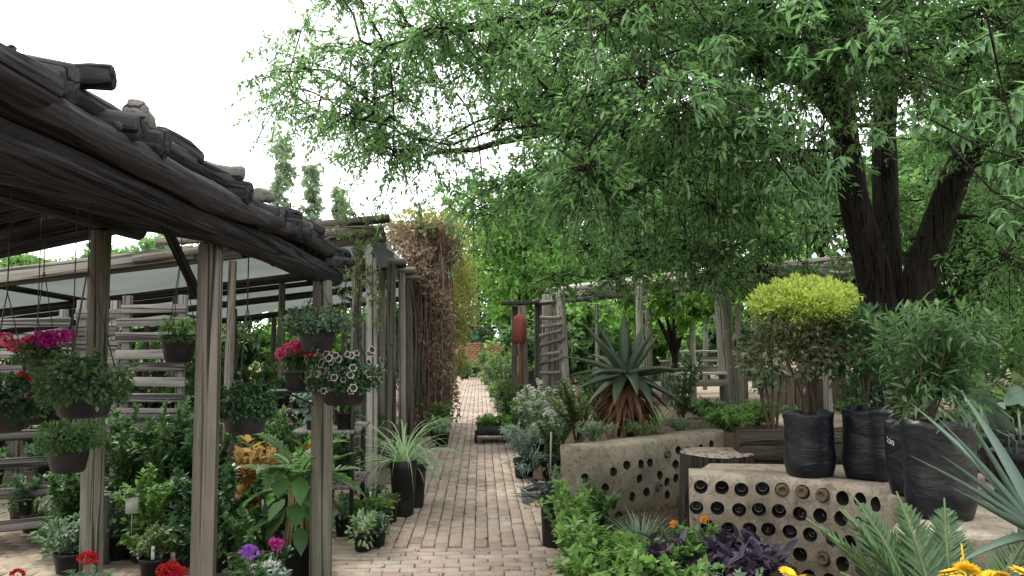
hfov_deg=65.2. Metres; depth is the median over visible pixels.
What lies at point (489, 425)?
plant trolley
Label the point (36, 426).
potted plant
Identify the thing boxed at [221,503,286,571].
potted shrub
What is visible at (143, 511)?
potted shrub
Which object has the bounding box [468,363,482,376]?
potted plant
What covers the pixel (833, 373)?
tree
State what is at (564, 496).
leafy bush
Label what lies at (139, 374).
potted shrub
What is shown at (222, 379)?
potted plant
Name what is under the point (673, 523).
marigold
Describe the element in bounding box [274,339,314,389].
potted geranium
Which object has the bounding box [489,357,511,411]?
potted plant
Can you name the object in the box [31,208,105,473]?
hanging basket
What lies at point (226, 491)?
potted shrub
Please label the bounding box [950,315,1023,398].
shrub
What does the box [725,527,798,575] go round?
purple plant
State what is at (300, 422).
potted shrub
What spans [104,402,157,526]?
potted shrub
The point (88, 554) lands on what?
flower pot
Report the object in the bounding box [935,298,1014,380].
tree
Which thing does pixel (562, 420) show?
potted plant
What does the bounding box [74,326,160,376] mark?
tree
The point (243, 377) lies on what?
potted plant
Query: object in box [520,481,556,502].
garden hose
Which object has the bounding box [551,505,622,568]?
leafy bush
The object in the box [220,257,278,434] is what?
hanging basket
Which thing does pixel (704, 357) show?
plank bench
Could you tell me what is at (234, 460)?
potted shrub
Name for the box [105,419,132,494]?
potted shrub
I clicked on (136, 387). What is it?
potted plant
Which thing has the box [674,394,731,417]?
shrub
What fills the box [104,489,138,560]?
potted shrub
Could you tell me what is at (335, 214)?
poplar
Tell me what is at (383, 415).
potted shrub
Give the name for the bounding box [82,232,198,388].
tree
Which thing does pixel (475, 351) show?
brick wall
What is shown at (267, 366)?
potted shrub
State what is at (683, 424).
trailing herb
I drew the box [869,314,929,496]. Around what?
bagged shrub
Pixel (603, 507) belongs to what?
leafy bush
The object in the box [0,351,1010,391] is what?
ground
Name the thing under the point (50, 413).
hanging basket
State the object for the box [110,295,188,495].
slat panel
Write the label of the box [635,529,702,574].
purple plant
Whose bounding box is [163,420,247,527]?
potted shrub
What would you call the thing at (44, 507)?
potted grass
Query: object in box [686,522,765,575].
purple plant
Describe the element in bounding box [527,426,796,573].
bed litter
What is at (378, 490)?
potted plant
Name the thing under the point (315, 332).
hanging basket
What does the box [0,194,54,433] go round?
hanging basket
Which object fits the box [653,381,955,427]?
yard
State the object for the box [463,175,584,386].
tree
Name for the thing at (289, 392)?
bracket shelf
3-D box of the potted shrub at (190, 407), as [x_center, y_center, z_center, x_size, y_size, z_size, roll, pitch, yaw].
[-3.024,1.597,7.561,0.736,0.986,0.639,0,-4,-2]
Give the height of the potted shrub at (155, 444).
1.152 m
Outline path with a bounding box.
[332,376,565,575]
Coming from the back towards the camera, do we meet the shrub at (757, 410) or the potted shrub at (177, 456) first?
the shrub at (757, 410)
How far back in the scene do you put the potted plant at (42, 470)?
6.64 m
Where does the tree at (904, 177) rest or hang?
on the ground at (713, 377)
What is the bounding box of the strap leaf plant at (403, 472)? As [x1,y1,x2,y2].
[342,411,486,516]
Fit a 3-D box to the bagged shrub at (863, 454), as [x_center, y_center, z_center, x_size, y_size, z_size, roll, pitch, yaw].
[2.033,0.554,4.652,0.592,1.074,0.576,0,-4,-2]
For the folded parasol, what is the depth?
14.14 m
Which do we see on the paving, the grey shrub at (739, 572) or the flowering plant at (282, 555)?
the flowering plant at (282, 555)
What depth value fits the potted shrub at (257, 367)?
16.49 m
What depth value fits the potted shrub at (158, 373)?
15.05 m
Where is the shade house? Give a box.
[0,214,413,481]
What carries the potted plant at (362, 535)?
on the path
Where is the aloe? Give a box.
[559,311,692,441]
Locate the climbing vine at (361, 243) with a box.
[332,200,383,493]
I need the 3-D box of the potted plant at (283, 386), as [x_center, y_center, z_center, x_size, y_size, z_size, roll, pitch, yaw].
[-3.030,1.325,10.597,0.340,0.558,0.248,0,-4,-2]
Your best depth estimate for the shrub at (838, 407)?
9.73 m
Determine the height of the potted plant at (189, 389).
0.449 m
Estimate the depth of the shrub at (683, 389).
9.18 m
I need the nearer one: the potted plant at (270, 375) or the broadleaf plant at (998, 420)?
the broadleaf plant at (998, 420)
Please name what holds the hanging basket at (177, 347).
hanging from the log pergola at (70, 143)
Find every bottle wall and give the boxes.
[560,428,723,548]
[689,463,1023,575]
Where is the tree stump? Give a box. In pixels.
[678,447,754,528]
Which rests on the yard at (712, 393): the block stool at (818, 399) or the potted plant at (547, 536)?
the block stool at (818, 399)
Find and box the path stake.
[550,432,551,476]
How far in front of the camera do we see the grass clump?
7.73 m
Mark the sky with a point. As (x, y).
(179, 58)
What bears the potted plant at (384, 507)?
on the path
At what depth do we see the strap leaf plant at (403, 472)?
7.24 m
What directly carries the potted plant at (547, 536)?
on the path
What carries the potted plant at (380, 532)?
on the path
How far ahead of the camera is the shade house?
10.78 m
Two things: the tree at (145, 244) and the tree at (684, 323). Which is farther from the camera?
the tree at (145, 244)
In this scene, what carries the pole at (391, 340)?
on the joint sand at (383, 477)
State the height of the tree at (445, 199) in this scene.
13.536 m
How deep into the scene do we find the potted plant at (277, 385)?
10.16 m
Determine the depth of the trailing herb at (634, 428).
6.91 m
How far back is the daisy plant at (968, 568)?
2.11 m
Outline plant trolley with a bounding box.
[474,412,512,442]
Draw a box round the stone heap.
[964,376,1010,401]
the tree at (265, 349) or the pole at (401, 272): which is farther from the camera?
the tree at (265, 349)
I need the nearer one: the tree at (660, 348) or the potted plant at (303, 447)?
the potted plant at (303, 447)
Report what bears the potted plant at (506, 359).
on the path
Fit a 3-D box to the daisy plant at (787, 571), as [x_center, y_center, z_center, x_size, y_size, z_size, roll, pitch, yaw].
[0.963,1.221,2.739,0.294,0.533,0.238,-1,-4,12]
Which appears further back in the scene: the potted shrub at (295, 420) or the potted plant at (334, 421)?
the potted shrub at (295, 420)
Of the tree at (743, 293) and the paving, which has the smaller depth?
the paving
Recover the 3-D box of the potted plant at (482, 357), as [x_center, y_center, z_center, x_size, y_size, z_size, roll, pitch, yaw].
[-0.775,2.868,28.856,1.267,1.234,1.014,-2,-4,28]
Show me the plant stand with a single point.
(360, 476)
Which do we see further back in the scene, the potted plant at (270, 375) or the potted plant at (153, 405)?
the potted plant at (270, 375)
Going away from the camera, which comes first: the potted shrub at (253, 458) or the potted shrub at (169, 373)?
the potted shrub at (253, 458)
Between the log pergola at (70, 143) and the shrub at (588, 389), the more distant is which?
the shrub at (588, 389)
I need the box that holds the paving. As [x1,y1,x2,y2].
[0,485,390,575]
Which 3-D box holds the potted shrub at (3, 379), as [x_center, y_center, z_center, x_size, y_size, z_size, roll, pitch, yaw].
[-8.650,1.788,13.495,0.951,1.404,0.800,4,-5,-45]
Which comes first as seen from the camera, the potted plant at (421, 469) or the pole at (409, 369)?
the potted plant at (421, 469)
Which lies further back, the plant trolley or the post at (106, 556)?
the plant trolley
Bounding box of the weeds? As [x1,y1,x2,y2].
[387,430,551,570]
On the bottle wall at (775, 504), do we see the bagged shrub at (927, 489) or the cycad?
the bagged shrub at (927, 489)
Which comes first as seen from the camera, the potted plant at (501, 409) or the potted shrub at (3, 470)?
the potted shrub at (3, 470)
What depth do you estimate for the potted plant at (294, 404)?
10.14 m
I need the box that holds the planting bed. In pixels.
[524,382,1023,575]
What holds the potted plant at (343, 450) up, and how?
on the plant stand
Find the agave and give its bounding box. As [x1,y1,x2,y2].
[908,388,1023,562]
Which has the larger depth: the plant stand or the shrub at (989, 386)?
the plant stand
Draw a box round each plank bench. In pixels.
[659,359,748,399]
[666,371,729,407]
[669,350,736,366]
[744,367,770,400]
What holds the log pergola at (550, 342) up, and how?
on the planting bed
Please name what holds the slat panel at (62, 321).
on the paving
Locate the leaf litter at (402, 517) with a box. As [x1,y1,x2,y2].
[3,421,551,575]
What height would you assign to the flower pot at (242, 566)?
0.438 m
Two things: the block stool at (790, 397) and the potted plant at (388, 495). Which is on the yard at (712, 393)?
the block stool at (790, 397)
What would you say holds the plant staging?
on the paving
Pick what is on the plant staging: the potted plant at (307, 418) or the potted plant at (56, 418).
the potted plant at (56, 418)
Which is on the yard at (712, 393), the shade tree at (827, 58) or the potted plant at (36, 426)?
the shade tree at (827, 58)
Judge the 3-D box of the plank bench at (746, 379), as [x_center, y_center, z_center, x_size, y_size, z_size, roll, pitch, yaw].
[3.933,1.580,13.013,0.527,0.587,0.340,0,-4,-2]
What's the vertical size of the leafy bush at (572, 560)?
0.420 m
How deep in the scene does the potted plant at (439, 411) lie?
12.48 m
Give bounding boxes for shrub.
[0,359,8,381]
[0,453,22,488]
[3,359,36,444]
[28,471,80,557]
[33,510,104,574]
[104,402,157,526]
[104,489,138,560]
[105,403,163,467]
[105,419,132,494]
[113,462,178,562]
[129,521,180,575]
[131,359,151,391]
[131,395,193,525]
[148,359,170,390]
[148,359,187,421]
[155,406,221,478]
[155,462,264,572]
[161,465,221,566]
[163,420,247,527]
[169,409,222,507]
[221,409,284,484]
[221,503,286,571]
[223,404,290,506]
[231,433,283,522]
[252,359,287,372]
[256,476,299,537]
[260,361,291,421]
[282,427,310,461]
[284,418,336,461]
[285,412,305,425]
[296,434,347,507]
[365,410,385,457]
[541,378,592,439]
[568,364,608,423]
[654,351,705,422]
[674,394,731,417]
[694,561,762,575]
[698,405,757,431]
[724,271,876,478]
[726,397,789,424]
[809,293,907,481]
[829,397,860,414]
[860,291,1021,520]
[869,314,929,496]
[945,377,1016,427]
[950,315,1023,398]
[950,389,1014,472]
[965,366,1023,481]
[980,300,1023,377]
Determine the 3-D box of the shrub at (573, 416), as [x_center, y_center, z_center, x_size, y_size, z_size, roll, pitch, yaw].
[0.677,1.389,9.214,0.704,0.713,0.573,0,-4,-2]
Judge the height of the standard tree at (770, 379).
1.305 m
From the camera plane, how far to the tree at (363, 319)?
20.35 m
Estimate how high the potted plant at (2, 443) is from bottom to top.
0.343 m
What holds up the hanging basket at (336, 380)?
hanging from the log pergola at (70, 143)
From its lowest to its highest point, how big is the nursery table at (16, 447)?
0.732 m
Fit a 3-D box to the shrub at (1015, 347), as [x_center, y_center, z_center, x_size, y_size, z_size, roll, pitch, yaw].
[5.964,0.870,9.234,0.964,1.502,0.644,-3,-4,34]
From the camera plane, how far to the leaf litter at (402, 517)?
6.52 m
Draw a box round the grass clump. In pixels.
[647,403,674,431]
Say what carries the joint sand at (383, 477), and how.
on the ground at (713, 377)
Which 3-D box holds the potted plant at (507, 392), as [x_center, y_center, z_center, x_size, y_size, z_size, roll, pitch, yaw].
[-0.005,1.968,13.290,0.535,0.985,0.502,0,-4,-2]
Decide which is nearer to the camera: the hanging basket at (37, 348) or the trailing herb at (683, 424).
the hanging basket at (37, 348)
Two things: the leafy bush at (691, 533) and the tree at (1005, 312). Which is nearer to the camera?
the leafy bush at (691, 533)
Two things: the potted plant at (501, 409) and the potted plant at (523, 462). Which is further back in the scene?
the potted plant at (501, 409)
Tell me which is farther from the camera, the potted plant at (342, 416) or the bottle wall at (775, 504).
the potted plant at (342, 416)
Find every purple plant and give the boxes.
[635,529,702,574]
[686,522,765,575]
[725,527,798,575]
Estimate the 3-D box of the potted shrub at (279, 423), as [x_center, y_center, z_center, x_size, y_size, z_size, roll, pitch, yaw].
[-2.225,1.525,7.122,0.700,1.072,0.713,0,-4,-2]
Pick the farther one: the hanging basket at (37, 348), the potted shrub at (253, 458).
the potted shrub at (253, 458)
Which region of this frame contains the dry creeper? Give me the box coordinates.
[376,200,494,437]
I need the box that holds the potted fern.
[235,432,366,575]
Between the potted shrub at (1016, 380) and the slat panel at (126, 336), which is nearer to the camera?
the potted shrub at (1016, 380)
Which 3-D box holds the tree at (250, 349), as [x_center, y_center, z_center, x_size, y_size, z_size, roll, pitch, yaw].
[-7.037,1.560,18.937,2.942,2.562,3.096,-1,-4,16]
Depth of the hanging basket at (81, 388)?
3.51 m
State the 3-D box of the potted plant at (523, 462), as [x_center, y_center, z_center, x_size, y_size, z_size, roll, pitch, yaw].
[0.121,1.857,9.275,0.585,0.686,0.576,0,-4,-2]
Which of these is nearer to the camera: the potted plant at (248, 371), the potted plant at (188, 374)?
the potted plant at (188, 374)
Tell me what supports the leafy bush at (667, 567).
on the planting bed
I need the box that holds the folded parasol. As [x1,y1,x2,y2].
[512,312,525,399]
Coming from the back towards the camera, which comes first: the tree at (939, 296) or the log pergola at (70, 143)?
the tree at (939, 296)
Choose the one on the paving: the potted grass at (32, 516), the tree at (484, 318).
the potted grass at (32, 516)
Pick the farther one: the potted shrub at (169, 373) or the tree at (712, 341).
the tree at (712, 341)
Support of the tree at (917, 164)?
on the ground at (713, 377)
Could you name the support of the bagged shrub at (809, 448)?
on the bottle wall at (775, 504)
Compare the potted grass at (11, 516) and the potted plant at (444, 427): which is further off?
the potted plant at (444, 427)
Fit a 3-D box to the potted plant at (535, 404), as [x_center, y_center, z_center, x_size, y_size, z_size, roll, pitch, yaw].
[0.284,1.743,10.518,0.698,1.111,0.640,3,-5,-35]
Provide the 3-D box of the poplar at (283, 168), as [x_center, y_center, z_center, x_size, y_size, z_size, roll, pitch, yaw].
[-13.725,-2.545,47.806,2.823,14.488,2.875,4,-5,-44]
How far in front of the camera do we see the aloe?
7.26 m
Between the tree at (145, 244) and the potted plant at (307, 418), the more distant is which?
the tree at (145, 244)
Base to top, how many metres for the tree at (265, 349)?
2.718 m
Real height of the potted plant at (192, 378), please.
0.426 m
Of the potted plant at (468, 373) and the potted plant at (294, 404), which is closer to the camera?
the potted plant at (294, 404)
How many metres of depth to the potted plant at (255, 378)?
13.12 m
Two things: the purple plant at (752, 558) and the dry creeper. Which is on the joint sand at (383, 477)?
the dry creeper
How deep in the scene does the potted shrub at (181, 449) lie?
6.70 m
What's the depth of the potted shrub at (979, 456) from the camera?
5.07 m
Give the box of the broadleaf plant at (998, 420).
[955,377,1023,495]
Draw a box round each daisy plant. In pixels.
[780,566,805,575]
[783,560,1023,575]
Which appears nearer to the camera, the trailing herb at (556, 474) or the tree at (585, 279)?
the trailing herb at (556, 474)
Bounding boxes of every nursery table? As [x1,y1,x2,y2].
[11,406,193,472]
[267,404,365,453]
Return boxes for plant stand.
[292,322,369,539]
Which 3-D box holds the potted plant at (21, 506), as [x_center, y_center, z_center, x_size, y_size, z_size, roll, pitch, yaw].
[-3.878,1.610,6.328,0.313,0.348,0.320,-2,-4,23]
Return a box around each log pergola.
[0,42,354,575]
[534,256,1001,423]
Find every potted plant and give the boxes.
[0,441,13,451]
[0,446,9,458]
[0,471,45,515]
[21,442,50,480]
[28,418,65,452]
[53,412,60,424]
[130,373,146,407]
[130,387,152,407]
[146,386,165,407]
[150,387,174,407]
[172,378,194,408]
[186,368,194,384]
[190,377,194,406]
[220,367,223,390]
[221,365,237,385]
[235,372,251,387]
[238,365,256,390]
[246,370,261,385]
[257,367,271,390]
[263,363,277,389]
[269,376,290,407]
[278,368,290,405]
[284,386,307,407]
[292,387,311,429]
[293,441,335,467]
[332,490,359,535]
[333,404,364,428]
[333,406,357,424]
[333,439,365,480]
[345,507,377,551]
[354,496,382,529]
[358,483,388,503]
[362,510,396,546]
[372,494,396,528]
[382,444,447,507]
[382,489,400,522]
[425,401,453,442]
[431,415,451,446]
[455,360,472,378]
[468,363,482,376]
[471,351,503,384]
[481,356,503,385]
[482,361,498,396]
[484,344,517,398]
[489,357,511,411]
[492,364,517,414]
[496,377,525,436]
[498,420,543,478]
[499,389,543,446]
[510,378,555,462]
[510,464,559,547]
[528,405,568,479]
[545,389,582,455]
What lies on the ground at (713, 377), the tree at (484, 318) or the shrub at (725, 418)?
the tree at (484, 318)
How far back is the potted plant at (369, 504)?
6.64 m
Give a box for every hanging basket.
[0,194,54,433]
[0,216,77,375]
[22,217,54,424]
[29,201,138,418]
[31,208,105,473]
[155,233,195,362]
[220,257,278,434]
[277,276,362,352]
[304,265,388,405]
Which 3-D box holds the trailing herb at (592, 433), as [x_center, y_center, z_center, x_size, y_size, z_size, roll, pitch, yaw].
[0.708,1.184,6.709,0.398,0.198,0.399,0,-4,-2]
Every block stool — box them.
[763,373,808,409]
[813,376,856,409]
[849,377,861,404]
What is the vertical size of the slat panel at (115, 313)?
2.000 m
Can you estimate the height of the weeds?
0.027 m
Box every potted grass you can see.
[0,468,44,519]
[0,472,51,532]
[31,483,63,531]
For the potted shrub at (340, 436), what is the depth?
7.46 m
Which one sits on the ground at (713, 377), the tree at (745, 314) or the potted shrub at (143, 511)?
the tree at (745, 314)
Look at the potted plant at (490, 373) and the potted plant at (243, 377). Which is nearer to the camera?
the potted plant at (243, 377)
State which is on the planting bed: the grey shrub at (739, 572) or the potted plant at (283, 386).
the grey shrub at (739, 572)
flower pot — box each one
[9,568,26,575]
[62,550,116,575]
[155,560,188,575]
[222,544,281,575]
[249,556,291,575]
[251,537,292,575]
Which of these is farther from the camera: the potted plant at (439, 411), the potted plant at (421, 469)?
the potted plant at (439, 411)
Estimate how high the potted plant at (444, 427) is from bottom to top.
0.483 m
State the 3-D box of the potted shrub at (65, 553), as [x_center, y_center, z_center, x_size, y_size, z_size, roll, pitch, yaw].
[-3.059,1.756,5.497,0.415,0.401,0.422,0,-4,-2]
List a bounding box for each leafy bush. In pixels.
[534,477,599,556]
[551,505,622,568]
[551,537,668,575]
[559,477,622,534]
[595,530,664,566]
[612,534,727,575]
[677,521,719,564]
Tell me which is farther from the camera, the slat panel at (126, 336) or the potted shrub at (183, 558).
the slat panel at (126, 336)
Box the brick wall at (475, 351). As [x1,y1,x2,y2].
[454,343,517,375]
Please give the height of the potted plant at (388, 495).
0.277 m
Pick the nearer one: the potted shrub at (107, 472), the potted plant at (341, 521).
the potted plant at (341, 521)
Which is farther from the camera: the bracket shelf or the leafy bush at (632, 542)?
the bracket shelf
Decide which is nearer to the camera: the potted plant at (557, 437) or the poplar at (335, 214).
the potted plant at (557, 437)
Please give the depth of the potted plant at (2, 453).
6.55 m
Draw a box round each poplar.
[264,131,300,324]
[296,160,326,221]
[328,186,355,310]
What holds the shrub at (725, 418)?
on the planting bed
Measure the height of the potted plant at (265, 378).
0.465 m
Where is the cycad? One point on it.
(938, 556)
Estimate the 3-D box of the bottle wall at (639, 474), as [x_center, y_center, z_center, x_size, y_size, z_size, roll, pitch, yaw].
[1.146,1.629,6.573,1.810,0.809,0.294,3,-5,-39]
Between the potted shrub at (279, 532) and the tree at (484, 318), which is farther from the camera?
the tree at (484, 318)
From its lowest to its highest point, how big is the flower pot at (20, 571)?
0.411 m
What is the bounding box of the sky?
[0,0,1009,342]
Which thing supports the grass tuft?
on the planting bed
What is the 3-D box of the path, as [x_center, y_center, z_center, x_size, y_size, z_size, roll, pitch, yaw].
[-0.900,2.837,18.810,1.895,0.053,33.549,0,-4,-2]
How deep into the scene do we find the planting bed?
8.94 m
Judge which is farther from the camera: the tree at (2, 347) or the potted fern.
the tree at (2, 347)
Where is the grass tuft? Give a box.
[603,506,671,541]
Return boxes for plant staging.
[0,426,160,531]
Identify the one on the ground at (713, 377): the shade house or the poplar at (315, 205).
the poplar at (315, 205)
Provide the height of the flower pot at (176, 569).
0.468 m
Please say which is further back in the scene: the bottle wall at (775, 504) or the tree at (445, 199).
the tree at (445, 199)
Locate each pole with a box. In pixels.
[363,258,406,466]
[365,254,377,490]
[377,267,415,450]
[377,275,421,440]
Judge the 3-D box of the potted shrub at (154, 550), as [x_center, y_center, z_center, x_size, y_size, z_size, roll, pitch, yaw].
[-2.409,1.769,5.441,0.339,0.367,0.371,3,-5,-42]
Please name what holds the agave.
on the planting bed
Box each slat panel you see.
[0,309,72,503]
[70,300,121,477]
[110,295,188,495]
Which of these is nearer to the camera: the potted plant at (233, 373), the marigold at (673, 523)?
the marigold at (673, 523)
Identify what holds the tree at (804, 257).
on the yard at (712, 393)
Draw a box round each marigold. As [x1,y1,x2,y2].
[644,519,689,553]
[673,515,724,575]
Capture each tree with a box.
[0,243,87,267]
[0,344,73,364]
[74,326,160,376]
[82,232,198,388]
[134,311,276,377]
[223,0,1023,420]
[248,304,351,369]
[332,302,397,371]
[384,153,580,342]
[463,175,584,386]
[472,151,600,350]
[494,302,615,384]
[509,111,668,312]
[526,275,632,381]
[582,136,839,379]
[599,307,702,380]
[616,270,737,371]
[669,310,791,378]
[685,284,786,362]
[728,317,802,428]
[743,103,925,293]
[767,245,860,356]
[780,324,861,376]
[826,104,1005,296]
[901,224,1010,413]
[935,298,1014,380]
[936,234,1023,368]
[968,303,1023,380]
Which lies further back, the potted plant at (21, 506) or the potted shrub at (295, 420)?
the potted shrub at (295, 420)
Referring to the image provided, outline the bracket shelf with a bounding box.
[271,389,320,405]
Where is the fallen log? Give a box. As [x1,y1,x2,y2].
[732,427,981,464]
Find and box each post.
[103,493,109,565]
[500,301,539,428]
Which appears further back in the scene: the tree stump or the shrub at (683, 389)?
the shrub at (683, 389)
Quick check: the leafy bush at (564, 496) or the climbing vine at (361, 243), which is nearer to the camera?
the leafy bush at (564, 496)
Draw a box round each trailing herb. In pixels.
[550,464,561,502]
[574,419,619,440]
[623,418,655,436]
[658,415,698,430]
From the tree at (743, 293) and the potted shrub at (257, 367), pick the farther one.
the potted shrub at (257, 367)
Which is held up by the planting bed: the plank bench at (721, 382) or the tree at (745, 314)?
the plank bench at (721, 382)
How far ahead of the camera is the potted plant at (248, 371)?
13.49 m
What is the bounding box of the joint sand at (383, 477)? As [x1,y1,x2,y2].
[1,377,549,575]
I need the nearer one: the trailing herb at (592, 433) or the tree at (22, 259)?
the trailing herb at (592, 433)
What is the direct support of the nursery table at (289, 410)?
on the joint sand at (383, 477)
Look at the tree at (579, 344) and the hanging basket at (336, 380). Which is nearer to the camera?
the hanging basket at (336, 380)
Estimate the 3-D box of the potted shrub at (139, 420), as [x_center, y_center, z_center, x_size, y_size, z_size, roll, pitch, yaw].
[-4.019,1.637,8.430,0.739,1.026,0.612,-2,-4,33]
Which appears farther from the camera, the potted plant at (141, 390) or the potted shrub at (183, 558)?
the potted plant at (141, 390)
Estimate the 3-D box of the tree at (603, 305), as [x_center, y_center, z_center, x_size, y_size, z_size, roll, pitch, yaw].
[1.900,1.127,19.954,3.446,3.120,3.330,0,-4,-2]
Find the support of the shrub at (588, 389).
on the planting bed
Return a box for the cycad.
[806,491,1023,575]
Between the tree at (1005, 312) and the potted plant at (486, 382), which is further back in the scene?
the potted plant at (486, 382)
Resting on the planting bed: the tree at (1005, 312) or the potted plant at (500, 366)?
the tree at (1005, 312)
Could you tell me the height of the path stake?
0.621 m
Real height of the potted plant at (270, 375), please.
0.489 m
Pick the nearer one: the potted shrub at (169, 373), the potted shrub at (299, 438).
the potted shrub at (299, 438)
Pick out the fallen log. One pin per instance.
(764, 446)
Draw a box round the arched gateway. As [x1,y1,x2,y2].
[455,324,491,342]
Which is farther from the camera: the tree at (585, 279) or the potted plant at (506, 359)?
the tree at (585, 279)
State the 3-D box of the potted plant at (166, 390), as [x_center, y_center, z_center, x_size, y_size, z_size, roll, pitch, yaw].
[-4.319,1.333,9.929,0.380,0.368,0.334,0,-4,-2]

